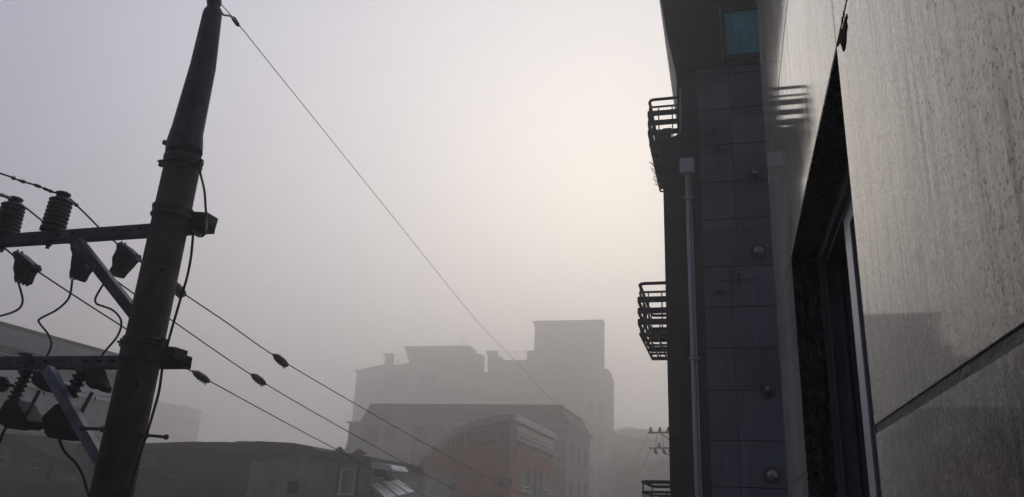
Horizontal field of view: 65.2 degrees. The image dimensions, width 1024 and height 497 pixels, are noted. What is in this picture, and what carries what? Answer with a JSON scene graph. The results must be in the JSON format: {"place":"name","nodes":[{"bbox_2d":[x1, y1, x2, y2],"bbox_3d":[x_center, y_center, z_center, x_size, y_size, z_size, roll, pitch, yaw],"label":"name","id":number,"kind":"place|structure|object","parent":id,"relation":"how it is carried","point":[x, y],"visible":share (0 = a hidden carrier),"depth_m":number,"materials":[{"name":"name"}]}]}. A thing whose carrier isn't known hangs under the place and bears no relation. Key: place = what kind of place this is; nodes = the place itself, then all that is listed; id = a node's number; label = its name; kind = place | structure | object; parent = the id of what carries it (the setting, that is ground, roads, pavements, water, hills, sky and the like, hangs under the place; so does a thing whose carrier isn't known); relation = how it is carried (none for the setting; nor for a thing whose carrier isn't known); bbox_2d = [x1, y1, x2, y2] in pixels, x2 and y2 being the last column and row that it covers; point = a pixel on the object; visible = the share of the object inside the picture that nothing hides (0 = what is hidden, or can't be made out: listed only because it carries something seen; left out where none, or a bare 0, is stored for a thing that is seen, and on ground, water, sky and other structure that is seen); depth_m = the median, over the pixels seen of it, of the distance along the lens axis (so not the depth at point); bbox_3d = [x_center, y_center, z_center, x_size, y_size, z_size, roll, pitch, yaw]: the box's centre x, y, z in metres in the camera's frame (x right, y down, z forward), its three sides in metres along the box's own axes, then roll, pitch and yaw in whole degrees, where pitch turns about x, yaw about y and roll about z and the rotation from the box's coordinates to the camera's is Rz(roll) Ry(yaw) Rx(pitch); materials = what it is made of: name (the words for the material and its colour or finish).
{"place":"outdoors","nodes":[
{"label":"outdoors","id":0,"kind":"place"},
{"bbox_2d":[0,321,118,482],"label":"brick house","id":1,"kind":"structure","parent":0,"point":[34,455],"depth_m":34.33,"materials":[{"name":"grey brick"}]},
{"bbox_2d":[0,456,7,466],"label":"window","id":2,"kind":"structure","parent":1,"relation":"in","point":[3,459],"depth_m":33.11,"materials":[{"name":"grey glass"}]},
{"bbox_2d":[0,352,14,356],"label":"window","id":3,"kind":"structure","parent":1,"relation":"in","point":[2,354],"depth_m":33.38,"materials":[{"name":"grey glass"}]},
{"bbox_2d":[30,459,42,468],"bbox_3d":[-20.601,9.332,34.663,0.130,0.380,0.648,-3,-19,15],"label":"window","id":4,"kind":"structure","parent":1,"relation":"in","point":[35,464],"depth_m":34.63,"materials":[{"name":"grey glass"}]},
{"bbox_2d":[108,377,114,389],"bbox_3d":[-19.603,6.804,38.933,0.130,1.058,1.330,-3,-19,15],"label":"window","id":5,"kind":"structure","parent":1,"relation":"in","point":[111,380],"depth_m":39.15,"materials":[{"name":"grey glass"}]},
{"bbox_2d":[0,480,250,496],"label":"boundary wall","id":6,"kind":"structure","parent":0,"point":[8,488],"depth_m":25.17,"materials":[{"name":"concrete"}]},
{"bbox_2d":[73,441,252,490],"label":"metal shed","id":7,"kind":"structure","parent":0,"point":[221,465],"depth_m":32.60,"materials":[{"name":"grey metal"}]},
{"bbox_2d":[153,453,185,467],"bbox_3d":[-14.103,8.711,32.987,1.410,0.572,0.038,-3,-19,15],"label":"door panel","id":8,"kind":"structure","parent":7,"relation":"in","point":[176,460],"depth_m":32.96,"materials":[{"name":"grey metal"}]},
{"bbox_2d":[247,441,423,496],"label":"house","id":9,"kind":"structure","parent":0,"point":[281,469],"depth_m":30.90,"materials":[{"name":"grey concrete"}]},
{"bbox_2d":[336,468,355,495],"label":"window","id":10,"kind":"structure","parent":9,"relation":"in","point":[347,475],"depth_m":30.38,"materials":[{"name":"grey glass"}]},
{"bbox_2d":[370,478,416,496],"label":"awning","id":11,"kind":"object","parent":9,"relation":"attached to","point":[390,488],"visible":0.87,"depth_m":29.83,"materials":[{"name":"grey metal"}]},
{"bbox_2d":[0,0,676,450],"label":"sky","id":12,"kind":"structure","parent":0,"point":[508,140],"materials":[{"name":"grey"}]},
{"bbox_2d":[412,414,557,496],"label":"curved roof building","id":13,"kind":"structure","parent":0,"point":[516,452],"depth_m":57.32,"materials":[{"name":"red brick"}]},
{"bbox_2d":[497,478,511,486],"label":"window","id":14,"kind":"structure","parent":13,"relation":"in","point":[500,480],"depth_m":55.70,"materials":[{"name":"grey glass"}]},
{"bbox_2d":[514,422,552,450],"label":"window","id":15,"kind":"structure","parent":13,"relation":"in","point":[522,428],"depth_m":63.13,"materials":[{"name":"grey glass"}]},
{"bbox_2d":[520,468,549,496],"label":"balcony door","id":16,"kind":"structure","parent":13,"relation":"in","point":[538,483],"depth_m":63.08,"materials":[{"name":"grey glass"}]},
{"bbox_2d":[608,427,669,496],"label":"hill","id":17,"kind":"structure","parent":0,"point":[628,454],"depth_m":131.85,"materials":[{"name":"grey"}]},
{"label":"ground","id":18,"kind":"structure","parent":0,"visible":0},
{"bbox_2d":[145,400,203,442],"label":"hazy house","id":19,"kind":"structure","parent":18,"relation":"on","point":[159,417],"depth_m":276.66,"materials":[{"name":"grey glass"}]},
{"bbox_2d":[401,468,454,496],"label":"back annex","id":20,"kind":"object","parent":18,"relation":"on","point":[428,486],"visible":0.58,"depth_m":50.02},
{"bbox_2d":[448,485,455,490],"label":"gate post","id":21,"kind":"object","parent":18,"relation":"on","point":[450,488],"visible":0.32,"depth_m":53.40,"materials":[{"name":"grey"}]},
{"bbox_2d":[345,403,592,496],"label":"mansard building","id":22,"kind":"structure","parent":18,"relation":"on","point":[431,425],"depth_m":87.56,"materials":[{"name":"grey concrete"}]},
{"bbox_2d":[364,426,379,441],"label":"window","id":23,"kind":"structure","parent":22,"relation":"in","point":[371,433],"depth_m":89.14,"materials":[{"name":"grey glass"}]},
{"bbox_2d":[384,426,396,441],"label":"window","id":24,"kind":"structure","parent":22,"relation":"in","point":[390,431],"depth_m":88.57,"materials":[{"name":"grey glass"}]},
{"bbox_2d":[416,426,426,441],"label":"window","id":25,"kind":"structure","parent":22,"relation":"in","point":[421,430],"depth_m":87.68,"materials":[{"name":"grey glass"}]},
{"bbox_2d":[451,426,457,432],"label":"window","id":26,"kind":"structure","parent":22,"relation":"in","point":[453,428],"depth_m":86.95,"materials":[{"name":"grey glass"}]},
{"bbox_2d":[570,442,572,463],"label":"window","id":27,"kind":"structure","parent":22,"relation":"in","point":[571,461],"depth_m":85.77,"materials":[{"name":"grey glass"}]},
{"bbox_2d":[570,481,572,496],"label":"window","id":28,"kind":"structure","parent":22,"relation":"in","point":[571,482],"depth_m":84.65,"materials":[{"name":"grey glass"}]},
{"bbox_2d":[578,445,580,465],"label":"window","id":29,"kind":"structure","parent":22,"relation":"in","point":[579,447],"depth_m":89.91,"materials":[{"name":"grey glass"}]},
{"bbox_2d":[585,449,586,468],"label":"window","id":30,"kind":"structure","parent":22,"relation":"in","point":[585,449],"depth_m":94.03,"materials":[{"name":"grey glass"}]},
{"bbox_2d":[352,319,613,496],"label":"stepped villa","id":31,"kind":"object","parent":18,"relation":"on","point":[563,364],"visible":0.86,"depth_m":226.96,"materials":[{"name":"concrete"}]},
{"bbox_2d":[385,400,402,403],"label":"window","id":32,"kind":"structure","parent":31,"relation":"in","point":[386,401],"depth_m":234.62,"materials":[{"name":"grey glass"}]},
{"bbox_2d":[383,372,405,387],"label":"window","id":33,"kind":"structure","parent":31,"relation":"in","point":[391,379],"depth_m":236.46,"materials":[{"name":"grey glass"}]},
{"bbox_2d":[417,400,433,403],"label":"window","id":34,"kind":"structure","parent":31,"relation":"in","point":[418,401],"depth_m":232.17,"materials":[{"name":"grey glass"}]},
{"bbox_2d":[420,372,436,381],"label":"window","id":35,"kind":"structure","parent":31,"relation":"in","point":[424,376],"depth_m":234.11,"materials":[{"name":"grey glass"}]},
{"bbox_2d":[648,427,668,455],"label":"distant utility pole","id":36,"kind":"object","parent":18,"relation":"on","point":[659,445],"visible":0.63,"depth_m":40.43,"materials":[{"name":"metal"}]},
{"bbox_2d":[659,0,788,496],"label":"blue apartment block","id":37,"kind":"structure","parent":18,"relation":"on","point":[713,52],"depth_m":11.74,"materials":[{"name":"tile"}]},
{"bbox_2d":[637,281,666,359],"bbox_3d":[2.336,1.199,12.816,0.430,0.809,2.092,-3,-19,15],"label":"window guard","id":38,"kind":"object","parent":37,"relation":"attached to","point":[655,334],"visible":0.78,"depth_m":11.96,"materials":[{"name":"paint"}]},
{"bbox_2d":[641,480,669,496],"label":"window guard","id":39,"kind":"object","parent":37,"relation":"attached to","point":[649,483],"visible":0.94,"depth_m":11.13,"materials":[{"name":"paint"}]},
{"bbox_2d":[647,96,676,191],"bbox_3d":[2.625,-1.730,13.738,0.543,0.809,2.092,-3,-19,15],"label":"window guard","id":40,"kind":"object","parent":37,"relation":"attached to","point":[658,139],"visible":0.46,"depth_m":12.86,"materials":[{"name":"paint"}]},
{"bbox_2d":[679,157,701,496],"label":"conduit","id":41,"kind":"object","parent":37,"relation":"attached to","point":[687,167],"visible":1,"depth_m":11.51,"materials":[{"name":"grey metal"}]},
{"bbox_2d":[719,3,759,61],"bbox_3d":[3.873,-3.459,12.698,1.097,0.990,0.055,-3,-19,15],"label":"window","id":42,"kind":"structure","parent":37,"relation":"in","point":[739,23],"depth_m":12.77,"materials":[{"name":"glass"}]},
{"bbox_2d":[756,0,1023,496],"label":"granite building","id":43,"kind":"structure","parent":18,"relation":"on","point":[894,135],"depth_m":0.98,"materials":[{"name":"concrete"}]},
{"bbox_2d":[818,160,881,496],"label":"window","id":44,"kind":"structure","parent":43,"relation":"in","point":[854,429],"depth_m":2.24,"materials":[{"name":"metal"}]},
{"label":"road","id":45,"kind":"structure","parent":0,"visible":0},
{"bbox_2d":[0,0,221,496],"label":"utility pole","id":46,"kind":"object","parent":45,"relation":"on","point":[136,362],"visible":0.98,"depth_m":5.02,"materials":[{"name":"concrete"}]},
{"bbox_2d":[0,428,7,442],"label":"jumper cable","id":47,"kind":"object","parent":46,"relation":"attached to","point":[3,433],"visible":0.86,"depth_m":5.07,"materials":[{"name":"black rubber"}]},
{"bbox_2d":[37,279,73,370],"bbox_3d":[-3.384,0.592,5.862,0.248,0.760,0.016,-3,-19,15],"label":"jumper cable","id":48,"kind":"object","parent":46,"relation":"attached to","point":[50,313],"visible":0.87,"depth_m":5.90,"materials":[{"name":"black rubber"}]},
{"bbox_2d":[58,439,89,496],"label":"jumper cable","id":49,"kind":"object","parent":46,"relation":"attached to","point":[73,460],"visible":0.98,"depth_m":4.86,"materials":[{"name":"black rubber"}]},
{"bbox_2d":[94,284,122,355],"bbox_3d":[-2.948,0.586,5.798,0.289,0.693,0.016,-3,-19,15],"label":"jumper cable","id":50,"kind":"object","parent":46,"relation":"attached to","point":[119,317],"visible":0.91,"depth_m":5.79,"materials":[{"name":"black rubber"}]},
{"bbox_2d":[127,163,207,496],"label":"earth cable","id":51,"kind":"object","parent":46,"relation":"hanging from","point":[167,344],"visible":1,"depth_m":4.65,"materials":[{"name":"black metal"}]},
{"bbox_2d":[5,248,427,496],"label":"power line","id":52,"kind":"object","parent":46,"relation":"attached to","point":[26,269],"visible":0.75,"depth_m":5.90,"materials":[{"name":"black metal"}]},
{"bbox_2d":[0,282,23,316],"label":"jumper cable","id":53,"kind":"object","parent":52,"relation":"attached to","point":[22,300],"visible":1,"depth_m":5.81,"materials":[{"name":"black rubber"}]},
{"bbox_2d":[219,8,235,20],"bbox_3d":[-2.053,-1.688,5.796,0.020,0.198,0.414,4,-18,-6],"label":"bonding lead","id":54,"kind":"object","parent":46,"relation":"attached to","point":[230,16],"visible":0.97,"depth_m":5.77,"materials":[{"name":"black metal"}]},
{"bbox_2d":[0,193,473,496],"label":"power line","id":55,"kind":"object","parent":46,"relation":"attached to","point":[81,270],"visible":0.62,"depth_m":6.14,"materials":[{"name":"black metal"}]},
{"bbox_2d":[0,172,526,496],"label":"power line","id":56,"kind":"object","parent":46,"relation":"attached to","point":[126,258],"visible":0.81,"depth_m":6.23,"materials":[{"name":"black metal"}]},
{"bbox_2d":[221,4,668,441],"bbox_3d":[1.781,4.029,23.862,2.939,0.817,38.938,-3,-19,16],"label":"ground wire","id":57,"kind":"object","parent":46,"relation":"attached to","point":[236,22],"visible":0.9,"depth_m":9.40,"materials":[{"name":"metal"}]}
]}

